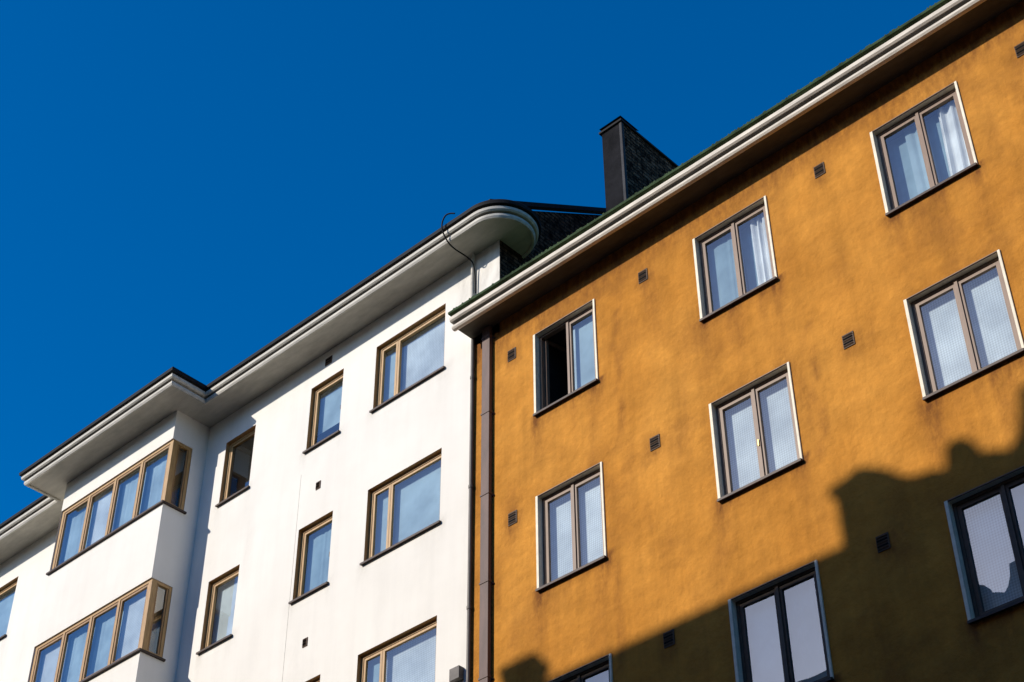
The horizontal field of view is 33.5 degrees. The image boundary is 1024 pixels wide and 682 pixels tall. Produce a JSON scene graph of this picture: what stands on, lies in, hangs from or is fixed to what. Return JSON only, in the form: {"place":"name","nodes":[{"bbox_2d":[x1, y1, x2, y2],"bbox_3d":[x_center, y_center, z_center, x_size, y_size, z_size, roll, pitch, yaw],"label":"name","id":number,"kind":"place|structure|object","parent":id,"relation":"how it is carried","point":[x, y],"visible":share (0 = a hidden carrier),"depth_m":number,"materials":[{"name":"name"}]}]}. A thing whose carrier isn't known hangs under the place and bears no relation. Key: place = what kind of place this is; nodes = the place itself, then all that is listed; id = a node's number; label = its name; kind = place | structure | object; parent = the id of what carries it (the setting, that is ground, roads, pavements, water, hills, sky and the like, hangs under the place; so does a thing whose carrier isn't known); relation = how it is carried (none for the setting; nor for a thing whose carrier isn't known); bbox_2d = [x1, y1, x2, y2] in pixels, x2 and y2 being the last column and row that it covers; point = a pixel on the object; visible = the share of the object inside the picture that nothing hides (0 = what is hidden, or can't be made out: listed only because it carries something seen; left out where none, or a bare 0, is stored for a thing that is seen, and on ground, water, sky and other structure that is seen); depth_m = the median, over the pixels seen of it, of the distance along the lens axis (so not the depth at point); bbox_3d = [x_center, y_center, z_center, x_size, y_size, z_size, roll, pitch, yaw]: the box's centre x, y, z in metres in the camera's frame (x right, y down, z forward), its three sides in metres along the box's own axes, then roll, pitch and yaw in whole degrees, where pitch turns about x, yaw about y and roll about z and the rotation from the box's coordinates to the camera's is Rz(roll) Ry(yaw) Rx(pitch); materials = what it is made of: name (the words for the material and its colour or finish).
{"place":"outdoors","nodes":[
{"label":"outdoors","id":0,"kind":"place"},
{"bbox_2d":[28,410,209,681],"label":"bay walls","id":1,"kind":"structure","parent":0,"point":[157,543],"depth_m":30.90,"materials":[{"name":"white paint"}]},
{"bbox_2d":[0,0,939,523],"label":"sky","id":2,"kind":"structure","parent":0,"point":[184,184],"materials":[{"name":"blue"}]},
{"label":"ground","id":3,"kind":"structure","parent":0,"visible":0},
{"bbox_2d":[0,528,57,681],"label":"facade wall","id":4,"kind":"structure","parent":3,"relation":"on","point":[29,566],"depth_m":34.23,"materials":[{"name":"white paint"}]},
{"bbox_2d":[0,577,17,639],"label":"window","id":5,"kind":"structure","parent":4,"relation":"attached to","point":[7,591],"depth_m":35.30,"materials":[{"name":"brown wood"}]},
{"bbox_2d":[175,260,470,681],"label":"facade wall","id":6,"kind":"structure","parent":3,"relation":"on","point":[348,614],"depth_m":27.97,"materials":[{"name":"white paint"}]},
{"bbox_2d":[29,439,191,681],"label":"bay windows","id":7,"kind":"structure","parent":6,"relation":"attached to","point":[119,631],"depth_m":30.94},
{"bbox_2d":[196,564,239,654],"bbox_3d":[-4.636,4.806,29.304,0.910,1.458,1.125,-31,-49,32],"label":"window","id":8,"kind":"structure","parent":6,"relation":"attached to","point":[219,610],"depth_m":29.31,"materials":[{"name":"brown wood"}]},
{"bbox_2d":[215,425,255,506],"bbox_3d":[-4.648,2.496,31.235,0.910,1.458,1.125,-31,-49,32],"label":"window","id":9,"kind":"structure","parent":6,"relation":"attached to","point":[237,466],"depth_m":31.46,"materials":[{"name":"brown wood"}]},
{"bbox_2d":[288,511,332,604],"bbox_3d":[-2.904,3.758,28.062,0.920,1.458,1.125,-31,-49,32],"label":"window","id":10,"kind":"structure","parent":6,"relation":"attached to","point":[312,558],"depth_m":28.06,"materials":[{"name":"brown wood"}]},
{"bbox_2d":[306,674,319,681],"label":"window","id":11,"kind":"structure","parent":6,"relation":"attached to","point":[316,678],"depth_m":26.18,"materials":[{"name":"brown wood"}]},
{"bbox_2d":[302,368,343,453],"bbox_3d":[-2.916,1.449,29.992,0.920,1.458,1.125,-31,-49,32],"label":"window","id":12,"kind":"structure","parent":6,"relation":"attached to","point":[325,412],"depth_m":30.05,"materials":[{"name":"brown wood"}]},
{"bbox_2d":[282,355,463,681],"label":"wall fittings","id":13,"kind":"object","parent":6,"relation":"attached to","point":[456,673],"depth_m":26.70,"materials":[{"name":"metal"}]},
{"bbox_2d":[356,615,436,681],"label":"window","id":14,"kind":"structure","parent":6,"relation":"attached to","point":[409,655],"depth_m":25.11,"materials":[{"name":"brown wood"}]},
{"bbox_2d":[360,448,441,565],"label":"window","id":15,"kind":"structure","parent":6,"relation":"attached to","point":[403,506],"depth_m":26.93,"materials":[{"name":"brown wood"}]},
{"bbox_2d":[369,303,445,412],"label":"window","id":16,"kind":"structure","parent":6,"relation":"attached to","point":[410,357],"depth_m":28.88,"materials":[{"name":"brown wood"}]},
{"bbox_2d":[474,240,499,344],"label":"facade wall upper end","id":17,"kind":"structure","parent":6,"relation":"attached to","point":[487,266],"depth_m":28.22,"materials":[{"name":"white paint"}]},
{"bbox_2d":[466,253,474,681],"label":"drain pipe","id":18,"kind":"object","parent":3,"relation":"on","point":[469,591],"visible":0.93,"depth_m":25.40,"materials":[{"name":"grey metal"}]},
{"bbox_2d":[489,199,605,278],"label":"roof and gable","id":19,"kind":"structure","parent":3,"relation":"on","point":[558,226],"depth_m":29.90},
{"bbox_2d":[0,199,540,564],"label":"roof cornice","id":20,"kind":"structure","parent":19,"relation":"attached to","point":[433,257],"depth_m":31.04,"materials":[{"name":"white paint"}]},
{"bbox_2d":[441,213,475,292],"bbox_3d":[-0.843,-1.466,28.258,0.275,1.303,0.746,-31,-49,32],"label":"roof cable","id":21,"kind":"object","parent":20,"relation":"attached to","point":[456,249],"visible":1,"depth_m":28.35,"materials":[{"name":"black rubber"}]},
{"bbox_2d":[599,115,677,211],"bbox_3d":[2.774,-1.523,29.863,0.525,4.620,2.980,-31,-49,32],"label":"chimney","id":22,"kind":"object","parent":19,"relation":"attached to","point":[634,161],"visible":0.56,"depth_m":30.05,"materials":[{"name":"brick"}]},
{"bbox_2d":[448,0,1021,338],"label":"roof cornice","id":23,"kind":"structure","parent":19,"relation":"attached to","point":[926,34],"depth_m":24.44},
{"bbox_2d":[453,3,934,308],"bbox_3d":[11.638,-7.966,18.465,34.181,0.035,0.364,-31,-49,32],"label":"roof edge moss and seams","id":24,"kind":"object","parent":23,"relation":"on","point":[703,150],"visible":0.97,"depth_m":24.39,"materials":[{"name":"green plant"}]},
{"bbox_2d":[470,0,1023,681],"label":"facade wall","id":25,"kind":"structure","parent":3,"relation":"on","point":[892,452],"depth_m":21.96,"materials":[{"name":"orange paint"}]},
{"bbox_2d":[478,325,494,681],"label":"downpipe","id":26,"kind":"object","parent":25,"relation":"attached to","point":[486,496],"visible":1,"depth_m":24.96,"materials":[{"name":"brown metal"}]},
{"bbox_2d":[533,301,598,416],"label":"window","id":27,"kind":"structure","parent":25,"relation":"attached to","point":[565,359],"depth_m":25.89,"materials":[{"name":"beige paint"}]},
{"bbox_2d":[535,464,606,591],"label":"window","id":28,"kind":"structure","parent":25,"relation":"attached to","point":[571,542],"depth_m":23.82,"materials":[{"name":"glass"}]},
{"bbox_2d":[552,656,609,681],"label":"window","id":29,"kind":"structure","parent":25,"relation":"attached to","point":[597,671],"depth_m":22.08,"materials":[{"name":"beige paint"}]},
{"bbox_2d":[696,198,777,322],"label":"window","id":30,"kind":"structure","parent":25,"relation":"attached to","point":[735,261],"depth_m":24.13,"materials":[{"name":"glass"}]},
{"bbox_2d":[712,365,802,502],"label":"window","id":31,"kind":"structure","parent":25,"relation":"attached to","point":[755,434],"depth_m":22.15,"materials":[{"name":"grey glass"}]},
{"bbox_2d":[508,41,1023,648],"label":"air vents","id":32,"kind":"object","parent":25,"relation":"attached to","point":[848,341],"visible":1,"depth_m":21.85,"materials":[{"name":"metal"}]},
{"bbox_2d":[533,81,1023,681],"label":"window casings","id":33,"kind":"object","parent":25,"relation":"attached to","point":[951,529],"depth_m":21.89,"materials":[{"name":"beige paint"}]},
{"bbox_2d":[732,563,833,681],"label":"window","id":34,"kind":"structure","parent":25,"relation":"attached to","point":[779,631],"depth_m":20.25,"materials":[{"name":"grey glass"}]},
{"bbox_2d":[873,84,977,216],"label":"window","id":35,"kind":"structure","parent":25,"relation":"attached to","point":[923,149],"depth_m":22.51,"materials":[{"name":"glass"}]},
{"bbox_2d":[907,253,1023,400],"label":"window","id":36,"kind":"structure","parent":25,"relation":"attached to","point":[964,326],"depth_m":20.52,"materials":[{"name":"grey glass"}]},
{"bbox_2d":[948,468,1023,624],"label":"window","id":37,"kind":"structure","parent":25,"relation":"attached to","point":[988,522],"depth_m":18.71,"materials":[{"name":"grey glass"}]}
]}

